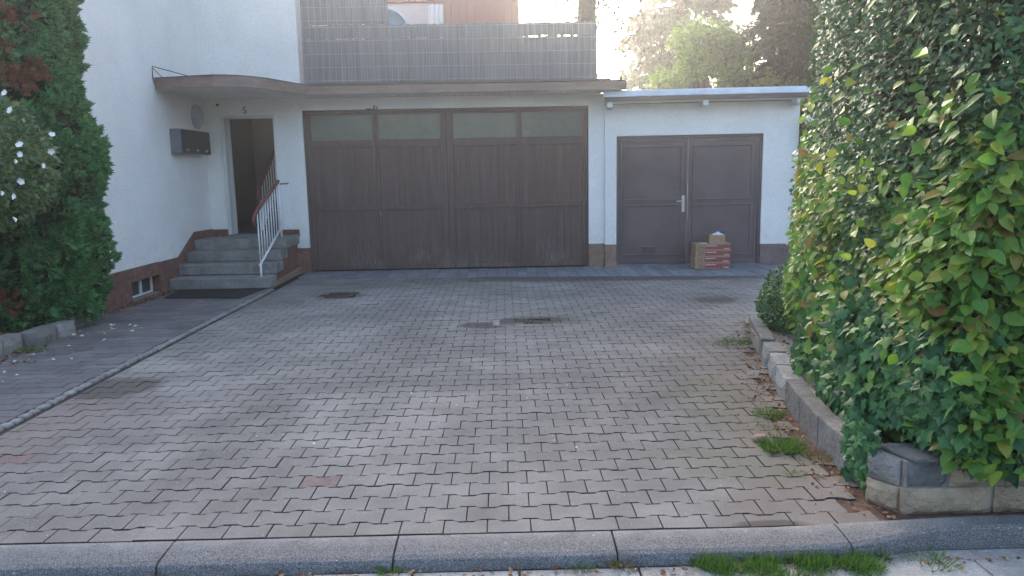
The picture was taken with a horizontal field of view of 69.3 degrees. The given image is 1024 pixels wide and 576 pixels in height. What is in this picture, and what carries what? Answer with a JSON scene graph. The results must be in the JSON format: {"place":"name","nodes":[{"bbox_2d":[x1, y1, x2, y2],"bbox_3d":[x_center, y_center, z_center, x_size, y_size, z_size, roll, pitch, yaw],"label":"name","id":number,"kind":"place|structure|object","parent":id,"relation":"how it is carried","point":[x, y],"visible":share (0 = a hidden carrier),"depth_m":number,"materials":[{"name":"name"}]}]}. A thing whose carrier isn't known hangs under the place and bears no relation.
{"place":"outdoors","nodes":[
{"label":"outdoors","id":0,"kind":"place"},
{"bbox_2d":[0,273,302,424],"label":"path","id":1,"kind":"structure","parent":0,"point":[31,385],"depth_m":7.18,"materials":[{"name":"grey stone"}]},
{"bbox_2d":[12,343,46,353],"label":"grass tuft","id":2,"kind":"object","parent":1,"relation":"on","point":[36,350],"visible":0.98,"depth_m":7.07,"materials":[{"name":"green plant"}]},
{"bbox_2d":[0,337,60,363],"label":"dead leaves","id":3,"kind":"object","parent":1,"relation":"on","point":[7,356],"visible":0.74,"depth_m":6.91,"materials":[{"name":"brown plant"}]},
{"bbox_2d":[0,303,103,357],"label":"bed edging","id":4,"kind":"object","parent":1,"relation":"on","point":[43,334],"visible":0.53,"depth_m":7.33,"materials":[{"name":"concrete"}]},
{"bbox_2d":[2,324,137,381],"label":"fallen petals","id":5,"kind":"object","parent":1,"relation":"on","point":[70,345],"visible":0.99,"depth_m":7.42,"materials":[{"name":"white plant"}]},
{"bbox_2d":[110,290,175,311],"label":"wall litter","id":6,"kind":"object","parent":1,"relation":"on","point":[147,299],"depth_m":9.80,"materials":[{"name":"brown plant"}]},
{"bbox_2d":[164,288,264,297],"bbox_3d":[-4.181,0.081,10.302,1.249,0.012,0.800,-1,9,-1],"label":"doormat","id":7,"kind":"object","parent":1,"relation":"on","point":[219,293],"visible":1,"depth_m":10.30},
{"bbox_2d":[170,234,301,289],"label":"entrance steps","id":8,"kind":"structure","parent":1,"relation":"on","point":[226,262],"depth_m":11.30,"materials":[{"name":"concrete"}]},
{"bbox_2d":[212,234,295,236],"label":"step litter","id":9,"kind":"object","parent":8,"relation":"on","point":[233,235],"visible":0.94,"depth_m":12.25,"materials":[{"name":"brown plant"}]},
{"bbox_2d":[251,180,291,276],"bbox_3d":[-3.593,-0.921,11.149,0.197,1.395,1.357,-1,9,-1],"label":"stair railing","id":10,"kind":"object","parent":8,"relation":"on","point":[277,184],"visible":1,"depth_m":11.27,"materials":[{"name":"white metal"}]},
{"bbox_2d":[0,276,878,544],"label":"driveway","id":11,"kind":"structure","parent":0,"point":[351,388],"depth_m":4.79,"materials":[{"name":"concrete"}]},
{"bbox_2d":[325,293,355,297],"bbox_3d":[-2.322,0.109,10.027,0.410,0.023,0.410,-1,9,-1],"label":"manhole cover","id":12,"kind":"object","parent":11,"relation":"on","point":[339,295],"visible":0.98,"depth_m":10.04,"materials":[{"name":"metal"}]},
{"bbox_2d":[4,299,711,511],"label":"driveway litter","id":13,"kind":"object","parent":11,"relation":"on","point":[431,400],"visible":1,"depth_m":5.22,"materials":[{"name":"brown plant"}]},
{"bbox_2d":[493,319,542,326],"bbox_3d":[0.075,0.394,8.027,0.560,0.052,0.336,-1,9,-1],"label":"drain cover","id":14,"kind":"object","parent":11,"relation":"on","point":[524,321],"visible":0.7,"depth_m":8.01,"materials":[{"name":"metal"}]},
{"bbox_2d":[713,336,752,346],"bbox_3d":[2.050,0.487,6.869,0.462,0.081,0.375,-1,9,-1],"label":"grass tuft","id":15,"kind":"object","parent":11,"relation":"on","point":[742,343],"visible":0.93,"depth_m":6.87,"materials":[{"name":"green plant"}]},
{"bbox_2d":[751,434,766,441],"bbox_3d":[1.474,0.891,4.401,0.101,0.043,0.064,-1,9,-1],"label":"loose stone","id":16,"kind":"object","parent":11,"relation":"on","point":[755,436],"visible":0.73,"depth_m":4.38,"materials":[{"name":"beige stone"}]},
{"bbox_2d":[761,422,784,429],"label":"grass tuft","id":17,"kind":"object","parent":11,"relation":"on","point":[772,428],"visible":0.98,"depth_m":4.64,"materials":[{"name":"green plant"}]},
{"bbox_2d":[751,432,813,455],"bbox_3d":[1.560,0.893,4.266,0.348,0.104,0.305,-1,9,-1],"label":"grass tuft","id":18,"kind":"object","parent":11,"relation":"on","point":[785,444],"visible":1,"depth_m":4.26,"materials":[{"name":"green plant"}]},
{"bbox_2d":[783,468,804,477],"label":"grass tuft","id":19,"kind":"object","parent":11,"relation":"on","point":[793,472],"visible":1,"depth_m":3.91,"materials":[{"name":"green plant"}]},
{"bbox_2d":[801,445,832,462],"bbox_3d":[1.710,0.925,4.133,0.213,0.075,0.232,6,11,38],"label":"grass tuft","id":20,"kind":"object","parent":11,"relation":"on","point":[818,454],"visible":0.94,"depth_m":4.13,"materials":[{"name":"brown plant"}]},
{"bbox_2d":[803,116,833,144],"bbox_3d":[5.991,-1.578,12.011,2.610,2.400,0.140,-1,9,-1],"label":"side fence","id":21,"kind":"object","parent":11,"relation":"on","point":[805,119],"depth_m":11.82,"materials":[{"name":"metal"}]},
{"bbox_2d":[749,316,1023,514],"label":"planter wall","id":22,"kind":"structure","parent":11,"relation":"on","point":[908,478],"depth_m":3.50,"materials":[{"name":"concrete"}]},
{"bbox_2d":[301,78,626,271],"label":"double garage","id":23,"kind":"structure","parent":0,"point":[384,179],"depth_m":12.34,"materials":[{"name":"white paint"}]},
{"bbox_2d":[306,112,381,269],"bbox_3d":[-2.798,-1.592,12.377,1.120,2.592,0.050,-1,9,-1],"label":"garage door leaf","id":24,"kind":"structure","parent":23,"relation":"in","point":[342,159],"depth_m":12.37,"materials":[{"name":"brown wood"}]},
{"bbox_2d":[374,111,450,268],"bbox_3d":[-1.650,-1.611,12.364,1.169,2.592,0.100,-1,9,-1],"label":"garage door leaf","id":25,"kind":"structure","parent":23,"relation":"in","point":[411,147],"depth_m":12.38,"materials":[{"name":"brown wood"}]},
{"bbox_2d":[301,20,596,84],"bbox_3d":[-0.996,-3.757,11.938,4.722,0.980,0.104,-1,9,-1],"label":"privacy screen","id":26,"kind":"object","parent":23,"relation":"on","point":[410,53],"visible":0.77,"depth_m":11.91,"materials":[{"name":"metal"}]},
{"bbox_2d":[300,0,387,25],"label":"privacy screen","id":27,"kind":"object","parent":26,"relation":"attached to","point":[341,12],"visible":1,"depth_m":11.81,"materials":[{"name":"metal"}]},
{"bbox_2d":[446,110,520,267],"bbox_3d":[-0.470,-1.638,12.401,1.185,2.592,0.050,-1,9,-1],"label":"garage door leaf","id":28,"kind":"structure","parent":23,"relation":"in","point":[473,137],"depth_m":12.40,"materials":[{"name":"brown wood"}]},
{"bbox_2d":[518,109,585,265],"bbox_3d":[0.682,-1.657,12.388,1.110,2.592,0.100,-1,9,-1],"label":"garage door leaf","id":29,"kind":"structure","parent":23,"relation":"in","point":[552,142],"depth_m":12.41,"materials":[{"name":"brown wood"}]},
{"bbox_2d":[298,264,785,277],"bbox_3d":[0.714,-0.210,12.043,8.286,0.139,1.960,-1,9,-1],"label":"apron","id":30,"kind":"object","parent":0,"point":[604,271],"visible":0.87,"depth_m":11.97,"materials":[{"name":"grey concrete"}]},
{"bbox_2d":[603,86,810,266],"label":"garage","id":31,"kind":"structure","parent":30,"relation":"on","point":[732,172],"depth_m":12.22,"materials":[{"name":"white paint"}]},
{"bbox_2d":[619,138,687,263],"bbox_3d":[2.349,-1.427,12.320,1.128,2.077,0.121,-1,9,3],"label":"door leaf","id":32,"kind":"structure","parent":31,"relation":"in","point":[653,173],"depth_m":12.34,"materials":[{"name":"brown wood"}]},
{"bbox_2d":[686,136,759,263],"bbox_3d":[3.489,-1.443,12.291,1.140,2.077,0.048,-1,9,3],"label":"door leaf","id":33,"kind":"structure","parent":31,"relation":"in","point":[723,171],"depth_m":12.26,"materials":[{"name":"brown wood"}]},
{"bbox_2d":[690,261,729,268],"bbox_3d":[3.221,-0.382,12.053,0.560,0.097,0.344,-1,9,0],"label":"carton","id":34,"kind":"object","parent":30,"relation":"on","point":[720,265],"visible":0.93,"depth_m":11.89,"materials":[{"name":"brown cardboard"}]},
{"bbox_2d":[690,255,729,262],"bbox_3d":[3.212,-0.482,12.040,0.560,0.097,0.344,-1,9,1],"label":"carton","id":35,"kind":"object","parent":34,"relation":"on","point":[705,259],"visible":0.94,"depth_m":11.87,"materials":[{"name":"brown cardboard"}]},
{"bbox_2d":[691,248,730,256],"bbox_3d":[3.222,-0.582,12.025,0.560,0.097,0.344,-1,9,0],"label":"carton","id":36,"kind":"object","parent":35,"relation":"on","point":[698,253],"visible":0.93,"depth_m":11.86,"materials":[{"name":"brown cardboard"}]},
{"bbox_2d":[691,242,730,249],"bbox_3d":[3.221,-0.681,12.012,0.560,0.097,0.344,-1,9,1],"label":"carton","id":37,"kind":"object","parent":36,"relation":"on","point":[712,246],"visible":0.99,"depth_m":11.85,"materials":[{"name":"brown cardboard"}]},
{"bbox_2d":[705,232,724,242],"bbox_3d":[3.272,-0.812,11.964,0.297,0.169,0.182,0,9,4],"label":"open carton","id":38,"kind":"object","parent":37,"relation":"on","point":[711,238],"visible":0.99,"depth_m":11.88,"materials":[{"name":"brown cardboard"}]},
{"bbox_2d":[269,549,1023,575],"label":"pavement","id":39,"kind":"structure","parent":0,"point":[978,563],"depth_m":3.11,"materials":[{"name":"concrete"}]},
{"bbox_2d":[372,559,402,575],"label":"grass tuft","id":40,"kind":"object","parent":39,"relation":"on","point":[392,573],"visible":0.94,"depth_m":3.13,"materials":[{"name":"green plant"}]},
{"bbox_2d":[570,557,596,572],"bbox_3d":[0.305,1.169,3.140,0.142,0.049,0.131,-1,9,-1],"label":"grass tuft","id":41,"kind":"object","parent":39,"relation":"on","point":[589,566],"visible":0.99,"depth_m":3.13,"materials":[{"name":"green plant"}]},
{"bbox_2d":[217,556,1022,575],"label":"kerb litter","id":42,"kind":"object","parent":39,"relation":"on","point":[635,569],"visible":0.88,"depth_m":3.12,"materials":[{"name":"brown plant"}]},
{"bbox_2d":[603,551,637,569],"bbox_3d":[0.447,1.150,3.158,0.170,0.077,0.168,-1,9,-1],"label":"grass tuft","id":43,"kind":"object","parent":39,"relation":"on","point":[617,563],"visible":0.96,"depth_m":3.14,"materials":[{"name":"plant"}]},
{"bbox_2d":[688,545,898,575],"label":"grass","id":44,"kind":"structure","parent":39,"relation":"on","point":[853,561],"depth_m":3.11,"materials":[{"name":"green plant"}]},
{"bbox_2d":[897,543,964,574],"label":"grass tuft","id":45,"kind":"object","parent":39,"relation":"on","point":[939,559],"visible":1,"depth_m":3.14,"materials":[{"name":"plant"}]},
{"bbox_2d":[519,0,1003,110],"label":"sky","id":46,"kind":"structure","parent":0,"point":[539,13],"materials":[{"name":"white"}]},
{"bbox_2d":[743,318,916,442],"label":"planter soil","id":47,"kind":"structure","parent":0,"point":[776,336],"depth_m":6.57,"materials":[{"name":"brown soil"}]},
{"bbox_2d":[728,322,795,359],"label":"planter litter","id":48,"kind":"object","parent":47,"relation":"on","point":[748,332],"visible":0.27,"depth_m":6.76,"materials":[{"name":"brown plant"}]},
{"bbox_2d":[754,276,797,333],"bbox_3d":[2.592,0.221,6.908,0.656,0.708,0.652,-1,9,-1],"label":"box shrub","id":49,"kind":"object","parent":47,"relation":"on","point":[769,290],"visible":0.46,"depth_m":6.81,"materials":[{"name":"green plant"}]},
{"bbox_2d":[775,0,1023,486],"bbox_3d":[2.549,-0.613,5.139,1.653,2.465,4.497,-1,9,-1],"label":"hornbeam hedge","id":50,"kind":"object","parent":47,"relation":"on","point":[916,266],"visible":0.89,"depth_m":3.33,"materials":[{"name":"green plant"}]},
{"bbox_2d":[788,261,1023,492],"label":"ivy","id":51,"kind":"object","parent":47,"relation":"on","point":[848,390],"visible":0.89,"depth_m":3.70,"materials":[{"name":"green plant"}]},
{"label":"ground","id":52,"kind":"structure","parent":0,"visible":0},
{"bbox_2d":[0,289,274,432],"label":"sett edging","id":53,"kind":"object","parent":52,"relation":"on","point":[48,404],"visible":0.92,"depth_m":6.29,"materials":[{"name":"grey concrete"}]},
{"bbox_2d":[78,0,314,313],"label":"house","id":54,"kind":"structure","parent":52,"relation":"on","point":[165,208],"depth_m":11.39,"materials":[{"name":"white paint"}]},
{"bbox_2d":[131,277,159,300],"bbox_3d":[-5.025,-0.006,10.039,0.140,0.245,0.810,-1,9,-1],"label":"basement window","id":55,"kind":"structure","parent":54,"relation":"in","point":[142,288],"depth_m":10.14,"materials":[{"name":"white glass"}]},
{"bbox_2d":[169,129,210,154],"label":"letterbox bank","id":56,"kind":"structure","parent":54,"relation":"attached to","point":[186,141],"depth_m":11.12,"materials":[{"name":"metal"}]},
{"bbox_2d":[180,129,192,152],"bbox_3d":[-4.835,-2.184,11.037,0.031,0.330,0.340,-1,9,-1],"label":"letterbox door","id":57,"kind":"structure","parent":56,"relation":"in","point":[186,139],"depth_m":11.01,"materials":[{"name":"metal"}]},
{"bbox_2d":[191,131,201,152],"bbox_3d":[-4.840,-2.238,11.387,0.031,0.330,0.340,-1,9,-1],"label":"letterbox door","id":58,"kind":"structure","parent":56,"relation":"in","point":[196,136],"depth_m":11.37,"materials":[{"name":"metal"}]},
{"bbox_2d":[200,132,210,153],"bbox_3d":[-4.845,-2.293,11.738,0.031,0.330,0.340,-1,9,-1],"label":"letterbox door","id":59,"kind":"structure","parent":56,"relation":"in","point":[205,137],"depth_m":11.71,"materials":[{"name":"metal"}]},
{"bbox_2d":[191,104,203,128],"bbox_3d":[-4.970,-2.716,11.767,0.112,0.392,0.350,-1,9,-1],"label":"wall lamp","id":60,"kind":"object","parent":54,"relation":"attached to","point":[197,116],"visible":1,"depth_m":11.67,"materials":[{"name":"grey glass"}]},
{"bbox_2d":[152,66,313,99],"bbox_3d":[-4.102,-3.073,11.097,1.850,0.311,1.869,-1,9,-1],"label":"entrance canopy","id":61,"kind":"object","parent":54,"relation":"attached to","point":[217,87],"visible":0.99,"depth_m":10.62,"materials":[{"name":"grey concrete"}]},
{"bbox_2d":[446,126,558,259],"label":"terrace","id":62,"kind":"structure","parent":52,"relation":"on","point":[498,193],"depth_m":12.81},
{"bbox_2d":[363,7,407,38],"bbox_3d":[-2.199,-4.464,12.972,0.844,0.844,0.132,-1,9,-1],"label":"satellite dish","id":63,"kind":"object","parent":62,"relation":"on","point":[395,16],"visible":0.2,"depth_m":12.96,"materials":[{"name":"white metal"}]},
{"bbox_2d":[300,0,518,39],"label":"garden shed","id":64,"kind":"structure","parent":62,"relation":"on","point":[464,11],"depth_m":14.82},
{"bbox_2d":[428,4,443,37],"bbox_3d":[-1.494,-4.741,14.785,0.308,1.760,0.109,-1,9,-1],"label":"hanging cloth","id":65,"kind":"object","parent":64,"relation":"hanging from","point":[436,14],"visible":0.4,"depth_m":14.69,"materials":[{"name":"white fabric"}]},
{"bbox_2d":[0,515,1023,575],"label":"kerb","id":66,"kind":"structure","parent":52,"relation":"on","point":[417,553],"depth_m":3.22,"materials":[{"name":"grey concrete"}]},
{"bbox_2d":[483,0,668,89],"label":"drooping tree","id":67,"kind":"object","parent":52,"relation":"on","point":[587,9],"visible":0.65,"depth_m":14.53,"materials":[{"name":"green plant"}]},
{"bbox_2d":[640,73,659,89],"bbox_3d":[3.412,-3.382,18.660,1.675,4.014,1.681,-7,10,-32],"label":"leafy tree","id":68,"kind":"object","parent":52,"relation":"on","point":[643,78],"depth_m":18.52,"materials":[{"name":"green plant"}]},
{"bbox_2d":[616,0,746,89],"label":"conifer tree","id":69,"kind":"object","parent":52,"relation":"on","point":[678,10],"visible":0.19,"depth_m":22.75,"materials":[{"name":"green plant"}]},
{"bbox_2d":[645,12,758,142],"bbox_3d":[4.169,-3.726,17.052,2.658,5.162,2.279,-1,9,-1],"label":"leafy tree","id":70,"kind":"object","parent":52,"relation":"on","point":[701,67],"visible":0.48,"depth_m":16.75,"materials":[{"name":"green plant"}]},
{"bbox_2d":[704,15,792,87],"bbox_3d":[5.634,-3.932,18.051,2.379,5.205,2.328,6,12,39],"label":"leafy tree","id":71,"kind":"object","parent":52,"relation":"on","point":[740,48],"visible":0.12,"depth_m":17.52,"materials":[{"name":"green plant"}]},
{"bbox_2d":[749,67,815,157],"bbox_3d":[5.757,-2.928,16.225,2.528,3.786,2.409,-1,9,-1],"label":"leafy tree","id":72,"kind":"object","parent":52,"relation":"on","point":[767,79],"visible":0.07,"depth_m":15.72,"materials":[{"name":"green plant"}]},
{"bbox_2d":[731,0,900,144],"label":"leafy tree","id":73,"kind":"object","parent":52,"relation":"on","point":[786,39],"visible":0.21,"depth_m":16.08,"materials":[{"name":"green plant"}]},
{"bbox_2d":[731,338,1023,527],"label":"soil strip","id":74,"kind":"object","parent":52,"relation":"on","point":[860,502],"visible":0.17,"depth_m":3.61,"materials":[{"name":"brown soil"}]},
{"bbox_2d":[751,405,788,419],"bbox_3d":[1.691,0.807,4.867,0.279,0.081,0.243,-1,9,-1],"label":"grass tuft","id":75,"kind":"object","parent":74,"relation":"on","point":[770,412],"visible":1,"depth_m":4.86,"materials":[{"name":"green plant"}]},
{"bbox_2d":[762,263,787,313],"bbox_3d":[2.894,0.025,7.681,0.608,0.592,0.557,-1,9,-1],"label":"box shrub","id":76,"kind":"object","parent":74,"relation":"on","point":[768,278],"visible":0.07,"depth_m":7.70,"materials":[{"name":"green plant"}]},
{"bbox_2d":[693,330,902,518],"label":"soil litter","id":77,"kind":"object","parent":74,"relation":"on","point":[835,472],"visible":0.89,"depth_m":4.61,"materials":[{"name":"brown plant"}]},
{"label":"bed soil","id":78,"kind":"structure","parent":0,"visible":0},
{"bbox_2d":[0,89,62,235],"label":"flowering shrub","id":79,"kind":"object","parent":78,"relation":"on","point":[10,122],"visible":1,"depth_m":6.72,"materials":[{"name":"green plant"}]},
{"bbox_2d":[0,0,122,332],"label":"thuja tree","id":80,"kind":"object","parent":78,"relation":"on","point":[56,263],"visible":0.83,"depth_m":7.67,"materials":[{"name":"green plant"}]}
]}

